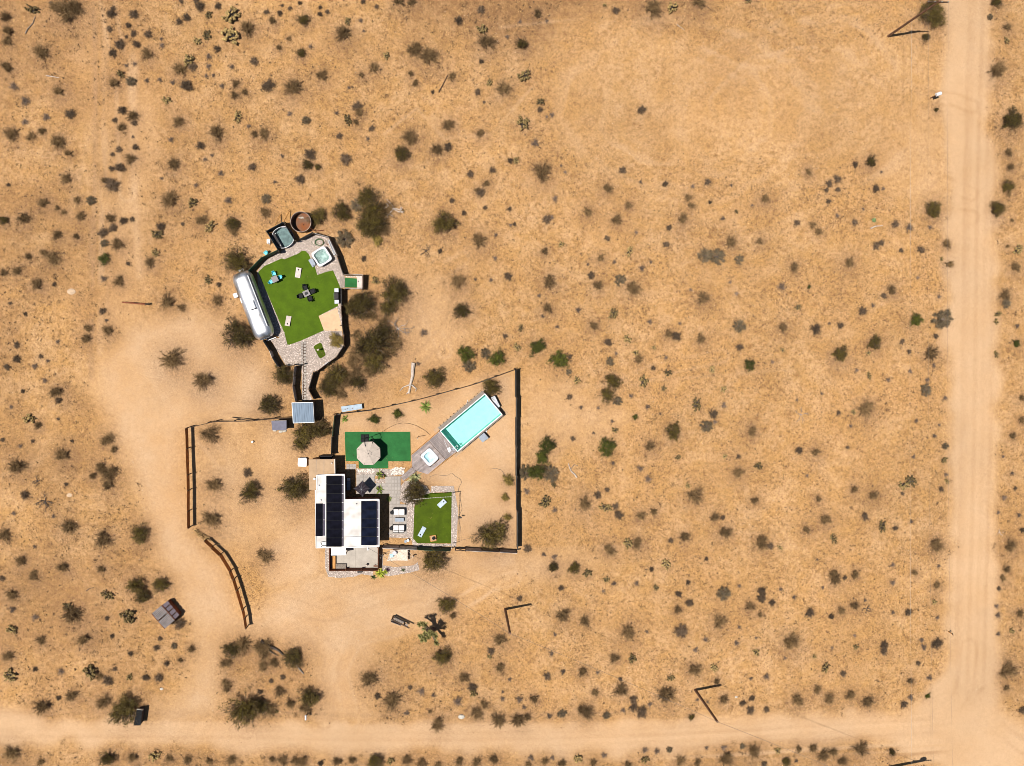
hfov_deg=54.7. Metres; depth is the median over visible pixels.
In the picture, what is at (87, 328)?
dry bush
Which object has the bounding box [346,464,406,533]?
paved patio
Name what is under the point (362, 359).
dry bush
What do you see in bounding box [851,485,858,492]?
dry bush
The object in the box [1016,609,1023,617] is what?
dry bush
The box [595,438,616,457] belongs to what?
green shrub
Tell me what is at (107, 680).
dark shrub
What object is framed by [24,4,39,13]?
cholla cactus
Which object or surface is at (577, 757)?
cholla cactus
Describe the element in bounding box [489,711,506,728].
dry bush
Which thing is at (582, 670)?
dry bush
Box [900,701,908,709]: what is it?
dark shrub
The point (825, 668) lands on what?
cholla cactus
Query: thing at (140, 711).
dumpster
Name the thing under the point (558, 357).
green shrub
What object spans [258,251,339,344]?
artificial lawn
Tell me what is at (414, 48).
dry bush
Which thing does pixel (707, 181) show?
dark shrub
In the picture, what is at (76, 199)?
dry bush
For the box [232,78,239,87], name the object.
dry bush
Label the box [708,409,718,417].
dark shrub
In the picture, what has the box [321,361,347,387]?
creosote bush
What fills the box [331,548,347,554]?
awning
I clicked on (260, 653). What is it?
dry bush
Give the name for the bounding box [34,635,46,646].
dry bush
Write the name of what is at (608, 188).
dry bush
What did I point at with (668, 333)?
dry bush
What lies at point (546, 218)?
dark shrub
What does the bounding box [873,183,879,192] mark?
dark shrub
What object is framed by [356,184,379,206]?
creosote bush
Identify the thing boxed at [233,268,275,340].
trailer
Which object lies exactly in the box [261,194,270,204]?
grey shrub
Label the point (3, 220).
creosote bush
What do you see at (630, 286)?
dry bush
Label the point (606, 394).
creosote bush
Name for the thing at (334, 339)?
yellow shrub
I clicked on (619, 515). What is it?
dark shrub
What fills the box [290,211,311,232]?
water tank
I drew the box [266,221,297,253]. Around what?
tank enclosure
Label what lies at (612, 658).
dry bush
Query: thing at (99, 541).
dry bush
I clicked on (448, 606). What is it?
creosote bush
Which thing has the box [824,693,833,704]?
dry bush
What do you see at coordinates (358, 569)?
patio wall
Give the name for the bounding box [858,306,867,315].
dark shrub
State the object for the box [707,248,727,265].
grey shrub
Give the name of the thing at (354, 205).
grey shrub
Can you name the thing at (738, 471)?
dry bush
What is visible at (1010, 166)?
dry bush
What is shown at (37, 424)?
dry bush
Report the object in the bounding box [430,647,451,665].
creosote bush
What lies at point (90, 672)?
cholla cactus
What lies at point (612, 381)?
creosote bush
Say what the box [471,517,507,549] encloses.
creosote bush
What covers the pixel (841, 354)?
creosote bush
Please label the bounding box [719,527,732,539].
dry bush
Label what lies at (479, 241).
dry bush
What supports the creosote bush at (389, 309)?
on the ground at (818, 102)
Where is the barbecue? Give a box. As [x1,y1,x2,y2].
[334,288,339,303]
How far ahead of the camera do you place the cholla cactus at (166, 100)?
115.09 m
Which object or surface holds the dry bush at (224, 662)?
on the ground at (818, 102)
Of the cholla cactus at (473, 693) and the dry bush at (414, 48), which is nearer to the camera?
the dry bush at (414, 48)
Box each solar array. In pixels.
[316,504,324,535]
[326,476,343,546]
[361,501,378,544]
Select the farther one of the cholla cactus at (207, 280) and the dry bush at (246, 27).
the cholla cactus at (207, 280)
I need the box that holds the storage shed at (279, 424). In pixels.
[271,420,287,429]
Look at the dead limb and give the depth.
118.66 m
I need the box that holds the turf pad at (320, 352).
[314,343,325,357]
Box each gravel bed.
[257,235,343,399]
[325,548,372,577]
[356,468,403,475]
[382,549,418,575]
[389,486,457,546]
[398,481,429,507]
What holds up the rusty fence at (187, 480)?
on the ground at (818, 102)
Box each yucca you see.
[375,468,382,478]
[375,568,383,578]
[376,485,383,493]
[419,400,430,413]
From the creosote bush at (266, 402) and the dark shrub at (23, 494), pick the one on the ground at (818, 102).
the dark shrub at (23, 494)
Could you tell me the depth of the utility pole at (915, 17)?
112.03 m
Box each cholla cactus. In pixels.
[3,668,15,681]
[6,625,16,634]
[22,414,34,422]
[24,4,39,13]
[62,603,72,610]
[82,664,95,680]
[100,590,113,599]
[116,70,123,78]
[119,610,133,623]
[126,673,131,680]
[148,752,160,761]
[151,230,161,238]
[151,248,158,256]
[161,96,170,103]
[183,54,193,67]
[188,198,196,207]
[193,37,200,44]
[202,30,210,39]
[204,275,211,283]
[205,11,211,18]
[205,220,214,232]
[220,26,238,44]
[221,5,240,22]
[233,111,240,122]
[344,114,351,125]
[371,276,379,283]
[386,758,394,764]
[470,690,477,696]
[476,24,486,33]
[513,342,520,350]
[517,69,529,80]
[517,115,528,130]
[536,98,544,103]
[538,495,550,507]
[573,376,580,384]
[573,755,581,762]
[582,569,591,576]
[598,503,611,511]
[608,308,617,318]
[623,538,632,549]
[624,334,630,342]
[626,246,632,256]
[628,653,636,663]
[639,375,648,387]
[641,757,649,763]
[661,559,670,570]
[666,675,674,680]
[667,1,677,13]
[692,397,700,411]
[709,366,714,372]
[710,664,717,672]
[753,462,762,469]
[822,662,830,673]
[830,533,836,543]
[879,520,885,532]
[898,481,910,490]
[905,475,916,486]
[1012,244,1023,253]
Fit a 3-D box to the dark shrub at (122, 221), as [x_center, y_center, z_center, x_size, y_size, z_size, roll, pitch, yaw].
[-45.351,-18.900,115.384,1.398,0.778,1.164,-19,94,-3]
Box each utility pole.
[504,608,510,634]
[694,689,718,722]
[887,0,948,36]
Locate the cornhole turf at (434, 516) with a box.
[413,492,451,542]
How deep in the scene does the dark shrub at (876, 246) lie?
121.10 m
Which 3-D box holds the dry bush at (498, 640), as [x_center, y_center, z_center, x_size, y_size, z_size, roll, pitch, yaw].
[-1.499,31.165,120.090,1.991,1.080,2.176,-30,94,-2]
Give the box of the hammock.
[382,550,413,560]
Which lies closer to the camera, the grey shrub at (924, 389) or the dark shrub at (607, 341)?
the dark shrub at (607, 341)
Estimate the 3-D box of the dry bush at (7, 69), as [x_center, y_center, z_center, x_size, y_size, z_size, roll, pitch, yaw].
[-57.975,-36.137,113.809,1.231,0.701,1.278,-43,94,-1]
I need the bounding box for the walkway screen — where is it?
[292,366,298,401]
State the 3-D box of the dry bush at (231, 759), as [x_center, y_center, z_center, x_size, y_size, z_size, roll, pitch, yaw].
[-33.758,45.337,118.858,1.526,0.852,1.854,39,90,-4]
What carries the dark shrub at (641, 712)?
on the ground at (818, 102)
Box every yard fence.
[247,249,278,271]
[263,340,279,366]
[299,232,343,274]
[308,288,345,398]
[331,414,336,455]
[334,368,514,414]
[382,544,450,550]
[465,546,517,553]
[515,369,518,549]
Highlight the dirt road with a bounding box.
[0,0,1023,765]
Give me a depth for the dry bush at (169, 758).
118.49 m
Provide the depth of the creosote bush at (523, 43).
116.97 m
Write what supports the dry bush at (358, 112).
on the ground at (818, 102)
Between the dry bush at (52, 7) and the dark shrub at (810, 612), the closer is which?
the dry bush at (52, 7)
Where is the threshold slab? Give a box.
[340,276,344,287]
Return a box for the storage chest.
[298,457,306,466]
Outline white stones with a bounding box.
[358,467,404,474]
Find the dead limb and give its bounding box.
[260,640,282,655]
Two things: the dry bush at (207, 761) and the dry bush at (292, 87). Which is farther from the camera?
the dry bush at (207, 761)
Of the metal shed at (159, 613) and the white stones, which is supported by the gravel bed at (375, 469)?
the white stones
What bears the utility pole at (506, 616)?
on the ground at (818, 102)
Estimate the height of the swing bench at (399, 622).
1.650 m
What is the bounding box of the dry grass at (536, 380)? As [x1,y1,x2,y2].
[0,0,1023,765]
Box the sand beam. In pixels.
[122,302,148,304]
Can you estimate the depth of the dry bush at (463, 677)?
120.07 m
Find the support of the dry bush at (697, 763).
on the ground at (818, 102)
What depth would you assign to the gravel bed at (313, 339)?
117.36 m
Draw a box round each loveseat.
[392,524,403,532]
[393,508,404,514]
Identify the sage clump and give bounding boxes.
[8,82,18,90]
[19,95,30,106]
[452,696,461,705]
[531,137,539,146]
[776,282,786,291]
[906,224,914,230]
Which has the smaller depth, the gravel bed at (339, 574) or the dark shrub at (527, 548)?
the gravel bed at (339, 574)
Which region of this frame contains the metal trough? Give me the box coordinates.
[341,404,361,411]
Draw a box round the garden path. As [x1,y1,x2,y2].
[301,341,306,400]
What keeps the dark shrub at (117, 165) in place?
on the ground at (818, 102)
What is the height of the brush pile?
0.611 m
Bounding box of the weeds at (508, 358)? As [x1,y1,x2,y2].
[0,0,1023,765]
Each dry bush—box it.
[0,10,9,20]
[0,34,12,45]
[0,60,8,68]
[0,125,16,142]
[0,268,7,276]
[0,528,13,544]
[0,650,13,661]
[0,746,19,762]
[1,23,11,35]
[4,65,11,71]
[4,588,17,602]
[7,456,25,477]
[10,265,22,274]
[14,555,23,567]
[15,212,32,223]
[26,130,35,140]
[28,571,37,579]
[29,43,49,60]
[31,277,41,289]
[32,700,50,716]
[34,197,48,206]
[34,421,42,428]
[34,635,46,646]
[35,759,44,765]
[38,128,45,134]
[39,249,46,257]
[44,251,59,265]
[47,386,61,398]
[48,0,60,12]
[49,133,64,150]
[50,0,73,22]
[52,85,62,95]
[52,231,62,239]
[53,448,70,461]
[55,562,67,573]
[58,519,76,535]
[59,172,69,183]
[60,604,82,624]
[63,149,70,156]
[64,686,78,701]
[68,0,82,15]
[73,196,78,204]
[74,210,85,221]
[74,634,90,645]
[79,333,91,342]
[83,324,91,332]
[89,472,95,479]
[93,529,115,550]
[94,463,104,475]
[94,693,111,709]
[95,564,103,572]
[95,672,103,681]
[97,430,114,445]
[100,465,117,484]
[100,480,114,490]
[101,323,112,335]
[105,214,115,223]
[107,77,118,88]
[110,446,115,452]
[111,237,126,251]
[111,274,124,287]
[117,121,124,130]
[123,153,134,166]
[125,111,138,120]
[126,753,137,763]
[139,46,151,62]
[144,257,155,268]
[155,347,186,368]
[158,291,172,308]
[159,189,177,209]
[165,753,173,763]
[167,156,179,171]
[170,60,186,75]
[170,116,185,127]
[176,303,185,311]
[183,755,191,765]
[186,644,194,653]
[191,371,212,394]
[194,213,207,225]
[198,422,220,444]
[200,510,221,529]
[203,477,223,493]
[204,759,211,765]
[206,124,224,142]
[211,293,222,306]
[216,658,232,668]
[221,679,232,688]
[222,686,231,692]
[226,228,237,236]
[226,755,235,765]
[230,91,239,98]
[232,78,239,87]
[232,636,252,656]
[239,19,257,38]
[250,129,256,137]
[250,638,271,661]
[253,638,271,655]
[255,547,272,565]
[257,660,267,671]
[258,126,268,140]
[259,206,271,218]
[262,700,279,717]
[266,656,278,668]
[269,17,276,23]
[274,686,286,697]
[277,753,286,765]
[281,79,303,94]
[284,698,294,709]
[288,757,303,765]
[289,659,303,670]
[296,756,307,765]
[297,703,312,713]
[301,413,325,436]
[314,67,327,79]
[330,384,344,397]
[331,757,341,765]
[333,22,352,41]
[336,390,346,398]
[340,377,348,388]
[341,374,354,385]
[343,337,367,358]
[345,351,358,367]
[346,365,363,377]
[348,754,356,764]
[349,329,360,339]
[355,107,363,115]
[357,351,371,366]
[358,671,378,687]
[359,365,375,377]
[364,311,377,321]
[368,62,379,72]
[376,222,390,236]
[377,314,388,326]
[379,199,395,217]
[379,344,398,358]
[380,691,403,713]
[381,326,402,352]
[382,353,391,364]
[392,0,402,4]
[397,125,416,145]
[401,754,411,765]
[404,41,423,57]
[414,44,439,63]
[417,757,425,765]
[429,717,444,731]
[430,143,442,154]
[442,118,454,130]
[447,72,454,80]
[450,274,464,290]
[453,757,462,765]
[458,671,469,682]
[469,705,482,721]
[471,758,480,765]
[472,232,487,248]
[475,32,496,47]
[475,129,483,137]
[480,700,488,709]
[488,753,498,765]
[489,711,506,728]
[492,634,507,645]
[494,662,504,673]
[495,81,512,96]
[508,714,526,728]
[528,695,538,704]
[531,161,550,184]
[533,7,541,17]
[540,248,547,255]
[540,757,548,765]
[543,274,558,289]
[543,301,553,314]
[555,607,571,621]
[557,759,566,765]
[577,668,587,677]
[577,704,594,722]
[578,494,590,511]
[579,614,590,626]
[582,207,591,218]
[589,322,598,329]
[589,759,597,765]
[591,688,599,697]
[593,281,603,290]
[603,184,613,192]
[603,544,616,557]
[608,653,622,664]
[610,211,621,223]
[610,681,628,695]
[618,624,635,641]
[625,201,634,208]
[626,281,643,299]
[631,536,642,551]
[633,352,643,364]
[635,509,645,520]
[645,0,660,18]
[645,440,654,450]
[650,507,656,515]
[653,687,676,703]
[664,328,671,338]
[673,755,685,765]
[674,606,683,613]
[677,212,689,222]
[679,533,690,541]
[685,193,693,201]
[686,485,703,504]
[687,664,703,676]
[692,0,705,7]
[694,333,705,344]
[694,757,700,765]
[696,290,709,307]
[709,512,719,520]
[713,612,728,629]
[717,753,734,765]
[718,694,729,704]
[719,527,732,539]
[725,235,735,248]
[731,467,744,478]
[743,601,755,612]
[747,425,757,437]
[748,743,759,758]
[751,497,759,504]
[754,237,762,244]
[754,534,769,552]
[761,193,770,201]
[778,323,787,334]
[784,632,800,649]
[789,262,799,274]
[791,694,804,707]
[802,523,810,534]
[805,168,811,176]
[809,221,817,228]
[809,448,820,455]
[809,744,817,752]
[813,684,822,693]
[815,226,823,236]
[815,747,829,761]
[819,513,832,524]
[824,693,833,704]
[827,569,837,578]
[827,747,838,756]
[829,571,841,586]
[837,755,848,765]
[838,607,845,615]
[844,257,853,267]
[844,691,857,700]
[849,742,868,757]
[850,602,859,610]
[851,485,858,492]
[856,401,874,418]
[860,696,875,707]
[868,490,878,499]
[888,284,895,294]
[923,345,938,363]
[930,537,946,555]
[933,581,941,588]
[942,238,951,249]
[945,261,955,267]
[986,59,1009,79]
[997,288,1011,300]
[998,658,1019,679]
[1002,23,1012,31]
[1003,566,1011,572]
[1005,147,1012,156]
[1005,539,1018,552]
[1006,163,1014,170]
[1012,260,1019,271]
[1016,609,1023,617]
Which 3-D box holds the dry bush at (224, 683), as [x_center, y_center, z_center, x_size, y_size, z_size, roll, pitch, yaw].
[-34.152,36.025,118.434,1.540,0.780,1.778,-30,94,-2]
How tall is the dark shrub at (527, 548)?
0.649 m
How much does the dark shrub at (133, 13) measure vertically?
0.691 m
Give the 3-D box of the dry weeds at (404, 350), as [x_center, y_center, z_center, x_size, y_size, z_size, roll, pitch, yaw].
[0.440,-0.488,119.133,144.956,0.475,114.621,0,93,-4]
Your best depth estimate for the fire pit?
119.21 m
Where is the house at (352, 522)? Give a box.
[315,472,379,547]
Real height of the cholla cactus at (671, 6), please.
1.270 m
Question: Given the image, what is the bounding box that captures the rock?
[67,288,75,294]
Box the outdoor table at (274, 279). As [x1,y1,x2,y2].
[271,275,279,282]
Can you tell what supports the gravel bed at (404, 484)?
on the ground at (818, 102)
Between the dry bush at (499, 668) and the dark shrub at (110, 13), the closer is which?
the dark shrub at (110, 13)
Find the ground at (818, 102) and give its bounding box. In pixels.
[0,0,1023,765]
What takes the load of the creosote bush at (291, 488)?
on the ground at (818, 102)
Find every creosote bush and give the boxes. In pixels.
[0,217,7,225]
[97,751,115,765]
[104,691,138,727]
[125,577,144,595]
[129,521,149,544]
[133,589,149,604]
[151,577,171,594]
[218,687,261,728]
[219,242,255,274]
[219,315,255,349]
[219,642,240,660]
[224,216,239,230]
[238,480,259,504]
[251,699,271,718]
[257,392,280,415]
[271,363,296,386]
[275,473,310,504]
[280,647,302,667]
[291,438,308,453]
[292,423,316,445]
[293,12,308,25]
[296,47,304,56]
[297,688,320,709]
[302,159,312,169]
[305,207,324,227]
[311,420,332,437]
[316,375,337,398]
[320,376,336,389]
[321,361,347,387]
[329,198,351,221]
[338,295,367,320]
[347,290,377,318]
[349,375,366,391]
[353,209,383,240]
[355,324,394,364]
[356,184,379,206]
[360,193,384,225]
[362,211,391,241]
[363,348,386,374]
[367,754,384,765]
[374,321,397,340]
[377,275,408,310]
[378,300,397,318]
[394,145,410,161]
[400,479,428,506]
[422,367,445,390]
[422,547,447,573]
[430,210,459,234]
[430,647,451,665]
[436,598,456,615]
[452,303,469,318]
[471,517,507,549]
[481,379,502,399]
[513,38,528,48]
[547,562,558,572]
[568,562,579,574]
[598,388,614,405]
[602,374,623,391]
[664,422,679,441]
[781,758,790,765]
[831,344,847,362]
[865,155,877,167]
[867,334,881,350]
[917,0,948,28]
[922,33,929,39]
[925,199,941,217]
[989,201,1009,218]
[991,0,1003,8]
[1000,105,1023,131]
[1002,178,1016,192]
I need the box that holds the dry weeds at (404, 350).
[0,0,1023,765]
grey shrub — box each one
[85,195,96,205]
[100,239,108,247]
[125,76,135,85]
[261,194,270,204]
[301,116,309,123]
[335,228,354,248]
[350,198,363,210]
[462,361,475,372]
[480,347,490,359]
[517,464,531,480]
[543,464,558,482]
[557,710,566,717]
[602,712,610,719]
[606,357,614,365]
[613,396,621,405]
[614,274,626,287]
[696,248,712,262]
[699,420,712,432]
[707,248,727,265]
[716,587,730,600]
[732,319,745,333]
[734,255,743,265]
[920,383,931,396]
[930,309,955,329]
[1001,298,1010,308]
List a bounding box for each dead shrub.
[34,491,52,511]
[388,316,414,336]
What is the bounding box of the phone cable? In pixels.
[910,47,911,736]
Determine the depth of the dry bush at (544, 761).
121.35 m
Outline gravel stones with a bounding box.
[257,236,457,577]
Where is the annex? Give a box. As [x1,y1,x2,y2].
[309,458,335,489]
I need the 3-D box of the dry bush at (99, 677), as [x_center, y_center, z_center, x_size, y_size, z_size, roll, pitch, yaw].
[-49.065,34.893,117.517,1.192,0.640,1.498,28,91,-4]
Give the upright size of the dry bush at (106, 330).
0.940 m
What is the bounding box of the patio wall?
[329,547,378,570]
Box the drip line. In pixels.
[430,473,472,539]
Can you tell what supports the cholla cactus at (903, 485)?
on the ground at (818, 102)
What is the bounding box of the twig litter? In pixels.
[0,0,1023,765]
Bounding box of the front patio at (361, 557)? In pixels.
[331,547,377,567]
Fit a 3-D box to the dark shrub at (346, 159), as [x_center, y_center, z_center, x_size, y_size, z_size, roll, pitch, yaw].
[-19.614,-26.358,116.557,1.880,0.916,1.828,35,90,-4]
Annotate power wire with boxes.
[512,634,714,720]
[719,722,824,764]
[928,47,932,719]
[947,2,952,764]
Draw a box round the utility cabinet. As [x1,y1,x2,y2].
[320,455,332,458]
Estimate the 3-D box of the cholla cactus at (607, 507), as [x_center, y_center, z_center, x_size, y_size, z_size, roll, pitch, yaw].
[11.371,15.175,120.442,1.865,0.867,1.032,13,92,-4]
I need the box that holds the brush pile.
[193,529,209,539]
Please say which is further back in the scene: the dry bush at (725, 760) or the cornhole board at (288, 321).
the dry bush at (725, 760)
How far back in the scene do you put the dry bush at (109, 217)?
115.20 m
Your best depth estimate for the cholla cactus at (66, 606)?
116.91 m
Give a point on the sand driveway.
(148, 421)
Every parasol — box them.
[354,480,369,496]
[357,434,379,464]
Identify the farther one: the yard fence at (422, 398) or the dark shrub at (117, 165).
the yard fence at (422, 398)
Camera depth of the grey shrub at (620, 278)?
119.14 m
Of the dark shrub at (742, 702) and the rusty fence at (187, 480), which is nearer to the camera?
the rusty fence at (187, 480)
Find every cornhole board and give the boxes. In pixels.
[285,316,291,325]
[295,267,301,277]
[418,526,425,536]
[437,498,446,507]
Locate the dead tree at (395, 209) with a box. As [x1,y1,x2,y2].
[385,199,403,215]
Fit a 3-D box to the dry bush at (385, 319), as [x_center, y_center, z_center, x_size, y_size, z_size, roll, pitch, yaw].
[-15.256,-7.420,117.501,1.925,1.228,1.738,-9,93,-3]
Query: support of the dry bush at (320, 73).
on the ground at (818, 102)
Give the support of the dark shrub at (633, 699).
on the ground at (818, 102)
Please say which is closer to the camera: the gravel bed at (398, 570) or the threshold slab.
the threshold slab
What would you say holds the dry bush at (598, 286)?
on the ground at (818, 102)
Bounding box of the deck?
[400,431,455,480]
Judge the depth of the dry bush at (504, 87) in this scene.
117.21 m
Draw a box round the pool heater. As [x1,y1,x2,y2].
[479,432,487,441]
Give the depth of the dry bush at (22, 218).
114.48 m
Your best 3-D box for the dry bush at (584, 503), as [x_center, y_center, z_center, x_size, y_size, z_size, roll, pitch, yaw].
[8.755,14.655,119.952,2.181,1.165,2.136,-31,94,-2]
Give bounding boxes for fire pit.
[430,535,436,541]
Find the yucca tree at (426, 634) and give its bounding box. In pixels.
[416,621,439,645]
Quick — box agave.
[407,472,421,483]
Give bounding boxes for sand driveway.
[99,317,570,720]
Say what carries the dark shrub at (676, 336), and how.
on the ground at (818, 102)
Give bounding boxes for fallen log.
[400,362,416,393]
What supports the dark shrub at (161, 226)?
on the ground at (818, 102)
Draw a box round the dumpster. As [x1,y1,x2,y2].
[134,707,144,724]
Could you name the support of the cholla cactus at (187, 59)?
on the ground at (818, 102)
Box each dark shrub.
[11,355,21,362]
[19,491,30,501]
[64,108,74,118]
[97,226,107,237]
[97,308,105,314]
[102,676,112,685]
[103,177,119,193]
[106,9,115,18]
[108,48,116,56]
[108,223,116,231]
[112,38,123,50]
[112,162,124,171]
[118,105,125,114]
[119,217,127,223]
[128,10,138,19]
[131,41,140,47]
[143,30,151,37]
[153,674,162,681]
[155,222,165,230]
[173,618,185,629]
[176,78,192,90]
[181,11,190,20]
[187,62,197,72]
[193,1,205,12]
[196,141,205,149]
[243,467,252,477]
[247,163,255,170]
[249,55,258,64]
[260,77,275,92]
[294,173,304,185]
[303,148,314,158]
[340,153,352,166]
[352,100,362,110]
[373,693,380,700]
[444,141,453,151]
[454,16,463,24]
[467,170,472,178]
[467,682,476,690]
[475,188,485,198]
[477,5,484,13]
[486,647,495,654]
[503,272,512,280]
[524,544,531,553]
[541,215,551,223]
[543,672,551,680]
[587,271,594,279]
[594,491,601,498]
[604,339,611,345]
[610,7,620,13]
[614,510,623,520]
[628,703,637,711]
[629,695,637,703]
[636,705,646,718]
[638,104,646,113]
[662,240,670,246]
[670,332,681,340]
[673,623,687,637]
[684,598,694,606]
[704,178,710,185]
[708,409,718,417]
[735,344,743,350]
[739,700,746,706]
[746,706,754,715]
[756,588,766,596]
[756,595,765,603]
[767,542,773,549]
[795,447,802,454]
[804,607,814,618]
[810,323,820,334]
[832,173,842,182]
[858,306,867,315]
[861,512,868,520]
[871,241,879,251]
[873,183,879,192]
[879,640,888,649]
[881,649,886,654]
[892,220,898,228]
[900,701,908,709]
[905,608,912,615]
[917,245,925,252]
[930,637,942,649]
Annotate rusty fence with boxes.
[185,427,191,528]
[204,539,248,628]
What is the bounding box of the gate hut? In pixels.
[292,401,316,422]
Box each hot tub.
[272,226,294,248]
[312,246,331,266]
[421,448,437,465]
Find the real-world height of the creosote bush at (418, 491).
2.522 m
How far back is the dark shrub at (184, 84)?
114.93 m
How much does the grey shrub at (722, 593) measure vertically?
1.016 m
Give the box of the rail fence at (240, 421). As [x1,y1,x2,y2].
[190,417,292,427]
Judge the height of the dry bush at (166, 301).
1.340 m
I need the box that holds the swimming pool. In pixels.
[434,387,507,456]
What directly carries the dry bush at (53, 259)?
on the ground at (818, 102)
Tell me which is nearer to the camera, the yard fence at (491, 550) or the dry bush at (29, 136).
the dry bush at (29, 136)
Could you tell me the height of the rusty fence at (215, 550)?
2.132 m
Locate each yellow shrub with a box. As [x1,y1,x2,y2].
[327,332,343,347]
[371,234,381,246]
[501,492,509,500]
[502,474,515,485]
[503,513,510,519]
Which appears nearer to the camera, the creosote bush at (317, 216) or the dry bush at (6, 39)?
the dry bush at (6, 39)
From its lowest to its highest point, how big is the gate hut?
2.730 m
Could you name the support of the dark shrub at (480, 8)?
on the ground at (818, 102)
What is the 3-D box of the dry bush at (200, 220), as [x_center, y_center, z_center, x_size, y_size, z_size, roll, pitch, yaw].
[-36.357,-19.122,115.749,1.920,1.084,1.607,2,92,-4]
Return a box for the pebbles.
[0,0,1022,764]
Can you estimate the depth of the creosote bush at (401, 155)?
116.42 m
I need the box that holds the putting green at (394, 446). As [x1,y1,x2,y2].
[345,432,410,467]
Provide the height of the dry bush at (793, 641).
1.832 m
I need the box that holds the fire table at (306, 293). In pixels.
[302,289,310,296]
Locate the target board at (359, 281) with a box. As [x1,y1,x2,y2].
[357,276,361,287]
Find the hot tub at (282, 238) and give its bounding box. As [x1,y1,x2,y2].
[272,226,294,248]
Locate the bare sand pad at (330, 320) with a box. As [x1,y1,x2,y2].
[319,308,341,330]
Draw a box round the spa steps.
[308,258,315,266]
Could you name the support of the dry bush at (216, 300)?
on the ground at (818, 102)
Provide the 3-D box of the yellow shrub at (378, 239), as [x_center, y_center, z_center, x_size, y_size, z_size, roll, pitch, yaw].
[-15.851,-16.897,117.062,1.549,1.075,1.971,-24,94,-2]
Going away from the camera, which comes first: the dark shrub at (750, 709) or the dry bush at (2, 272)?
the dry bush at (2, 272)
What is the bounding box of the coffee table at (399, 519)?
[395,518,403,521]
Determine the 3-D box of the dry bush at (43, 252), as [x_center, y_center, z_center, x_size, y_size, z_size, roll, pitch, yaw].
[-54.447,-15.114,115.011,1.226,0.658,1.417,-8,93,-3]
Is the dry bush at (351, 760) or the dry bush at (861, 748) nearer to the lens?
the dry bush at (351, 760)
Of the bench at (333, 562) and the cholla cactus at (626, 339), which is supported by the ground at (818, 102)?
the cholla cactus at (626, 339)
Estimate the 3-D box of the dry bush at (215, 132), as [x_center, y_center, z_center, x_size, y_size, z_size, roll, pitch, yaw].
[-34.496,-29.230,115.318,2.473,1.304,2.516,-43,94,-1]
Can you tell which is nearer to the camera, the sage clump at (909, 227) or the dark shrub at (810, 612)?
the sage clump at (909, 227)
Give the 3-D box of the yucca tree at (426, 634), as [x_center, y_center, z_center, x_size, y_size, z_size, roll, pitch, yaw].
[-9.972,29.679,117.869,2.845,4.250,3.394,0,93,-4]
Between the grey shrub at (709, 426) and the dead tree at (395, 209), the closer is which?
the dead tree at (395, 209)
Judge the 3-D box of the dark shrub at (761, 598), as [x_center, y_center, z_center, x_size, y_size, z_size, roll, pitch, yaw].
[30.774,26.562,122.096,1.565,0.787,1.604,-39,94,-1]
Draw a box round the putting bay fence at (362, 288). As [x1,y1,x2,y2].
[343,273,364,289]
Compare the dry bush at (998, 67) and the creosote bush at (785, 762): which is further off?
the creosote bush at (785, 762)
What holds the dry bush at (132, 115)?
on the ground at (818, 102)
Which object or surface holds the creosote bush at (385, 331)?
on the ground at (818, 102)
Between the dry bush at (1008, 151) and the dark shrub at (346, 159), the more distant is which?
the dry bush at (1008, 151)
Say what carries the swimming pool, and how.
on the ground at (818, 102)
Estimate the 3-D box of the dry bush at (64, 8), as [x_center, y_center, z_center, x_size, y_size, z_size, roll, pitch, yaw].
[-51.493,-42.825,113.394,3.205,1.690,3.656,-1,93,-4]
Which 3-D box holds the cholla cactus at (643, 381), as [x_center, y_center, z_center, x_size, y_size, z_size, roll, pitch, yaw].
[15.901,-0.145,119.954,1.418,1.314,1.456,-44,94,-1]
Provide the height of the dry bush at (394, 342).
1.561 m
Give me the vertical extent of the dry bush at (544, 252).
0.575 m
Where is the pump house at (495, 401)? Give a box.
[491,395,499,407]
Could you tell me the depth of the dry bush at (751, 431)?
121.01 m
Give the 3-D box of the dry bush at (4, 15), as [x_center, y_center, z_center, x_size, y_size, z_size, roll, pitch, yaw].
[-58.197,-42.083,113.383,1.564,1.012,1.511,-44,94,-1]
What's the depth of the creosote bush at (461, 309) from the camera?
117.63 m
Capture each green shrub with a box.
[97,253,109,265]
[367,414,380,423]
[392,409,403,418]
[457,344,476,362]
[486,348,505,366]
[524,463,544,481]
[526,338,545,356]
[535,451,549,465]
[538,434,555,454]
[546,349,569,368]
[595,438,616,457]
[745,359,754,372]
[910,311,923,327]
[1013,340,1020,347]
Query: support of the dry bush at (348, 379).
on the ground at (818, 102)
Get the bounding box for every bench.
[332,556,334,568]
[336,564,345,568]
[391,615,409,627]
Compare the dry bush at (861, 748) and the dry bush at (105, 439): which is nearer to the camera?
the dry bush at (105, 439)
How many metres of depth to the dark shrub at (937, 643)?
123.66 m
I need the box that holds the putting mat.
[345,276,356,287]
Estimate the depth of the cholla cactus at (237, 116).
115.61 m
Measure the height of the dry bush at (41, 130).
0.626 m
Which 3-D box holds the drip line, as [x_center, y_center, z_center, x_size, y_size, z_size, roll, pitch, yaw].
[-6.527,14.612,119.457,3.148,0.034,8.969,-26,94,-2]
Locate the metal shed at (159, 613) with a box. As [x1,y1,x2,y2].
[152,599,180,628]
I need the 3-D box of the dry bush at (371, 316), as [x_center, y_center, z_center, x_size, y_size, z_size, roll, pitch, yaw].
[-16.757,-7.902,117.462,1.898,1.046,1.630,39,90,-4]
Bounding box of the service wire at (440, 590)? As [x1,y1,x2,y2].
[372,550,508,632]
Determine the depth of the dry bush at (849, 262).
120.81 m
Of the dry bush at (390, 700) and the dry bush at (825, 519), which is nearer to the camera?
the dry bush at (390, 700)
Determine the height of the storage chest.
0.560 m
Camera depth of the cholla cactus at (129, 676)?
117.76 m

